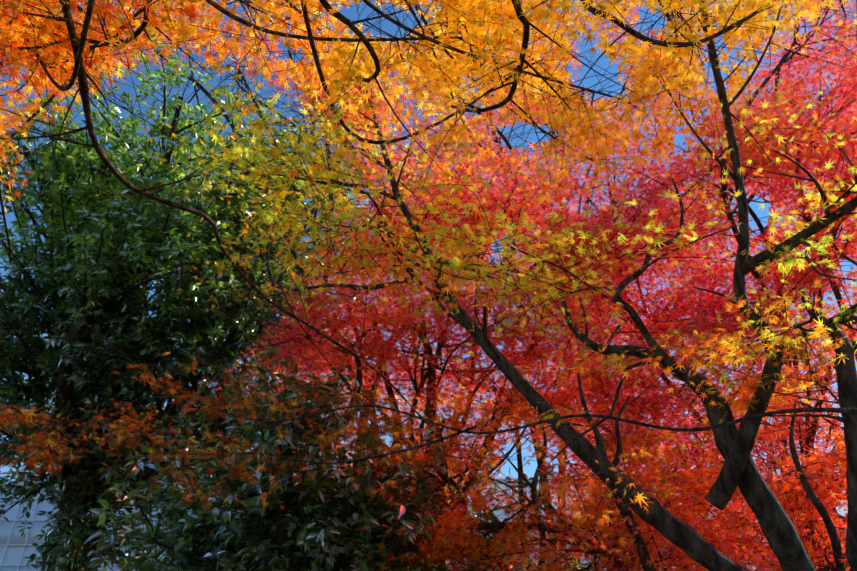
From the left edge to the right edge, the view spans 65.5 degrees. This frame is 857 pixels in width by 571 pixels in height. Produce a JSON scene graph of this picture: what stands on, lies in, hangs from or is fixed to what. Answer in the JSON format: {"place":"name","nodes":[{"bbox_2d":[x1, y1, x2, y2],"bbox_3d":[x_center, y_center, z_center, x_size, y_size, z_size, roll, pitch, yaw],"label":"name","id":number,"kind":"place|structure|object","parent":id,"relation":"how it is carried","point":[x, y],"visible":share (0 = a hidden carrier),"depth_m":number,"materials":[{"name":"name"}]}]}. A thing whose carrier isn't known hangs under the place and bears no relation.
{"place":"outdoors","nodes":[
{"label":"outdoors","id":0,"kind":"place"},
{"bbox_2d":[0,18,770,570],"bbox_3d":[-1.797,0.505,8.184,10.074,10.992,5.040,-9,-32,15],"label":"evergreen","id":1,"kind":"object","parent":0,"point":[302,536],"depth_m":8.36,"materials":[{"name":"green plant"}]},
{"bbox_2d":[0,483,847,570],"bbox_3d":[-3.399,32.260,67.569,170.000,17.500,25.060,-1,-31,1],"label":"building","id":2,"kind":"structure","parent":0,"point":[12,555],"depth_m":59.89,"materials":[{"name":"grey"}]},
{"bbox_2d":[155,1,697,563],"bbox_3d":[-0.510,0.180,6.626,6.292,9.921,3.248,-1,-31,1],"label":"maple","id":3,"kind":"object","parent":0,"point":[373,351],"depth_m":6.38,"materials":[{"name":"red plant"}]},
{"bbox_2d":[0,0,856,427],"bbox_3d":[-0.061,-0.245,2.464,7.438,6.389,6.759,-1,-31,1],"label":"maple","id":4,"kind":"object","parent":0,"point":[474,29],"depth_m":3.99,"materials":[{"name":"orange plant"}]},
{"bbox_2d":[0,263,856,514],"bbox_3d":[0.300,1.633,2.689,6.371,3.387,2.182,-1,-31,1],"label":"maple","id":5,"kind":"object","parent":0,"point":[39,438],"depth_m":3.30,"materials":[{"name":"plant"}]},
{"bbox_2d":[0,0,856,480],"label":"sky","id":6,"kind":"structure","parent":0,"point":[387,26],"materials":[{"name":"blue"}]},
{"bbox_2d":[61,0,856,570],"bbox_3d":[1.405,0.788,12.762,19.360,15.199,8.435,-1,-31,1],"label":"maple","id":7,"kind":"object","parent":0,"point":[645,278],"depth_m":13.21,"materials":[{"name":"plant"}]},
{"bbox_2d":[117,0,856,570],"bbox_3d":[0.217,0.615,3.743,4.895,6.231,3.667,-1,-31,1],"label":"maple","id":8,"kind":"object","parent":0,"point":[457,266],"depth_m":3.26,"materials":[{"name":"yellow plant"}]},
{"bbox_2d":[327,284,856,570],"bbox_3d":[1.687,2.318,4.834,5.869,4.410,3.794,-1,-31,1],"label":"maple","id":9,"kind":"object","parent":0,"point":[759,557],"depth_m":5.09,"materials":[{"name":"red plant"}]},
{"bbox_2d":[185,297,845,570],"bbox_3d":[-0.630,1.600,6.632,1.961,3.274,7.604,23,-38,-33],"label":"tree trunks","id":10,"kind":"object","parent":9,"relation":"attached to","point":[643,553],"visible":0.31,"depth_m":4.76,"materials":[{"name":"brown plant"}]},
{"bbox_2d":[435,0,856,570],"bbox_3d":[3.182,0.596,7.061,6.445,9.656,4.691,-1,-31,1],"label":"maple","id":11,"kind":"object","parent":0,"point":[706,299],"depth_m":6.93,"materials":[{"name":"red plant"}]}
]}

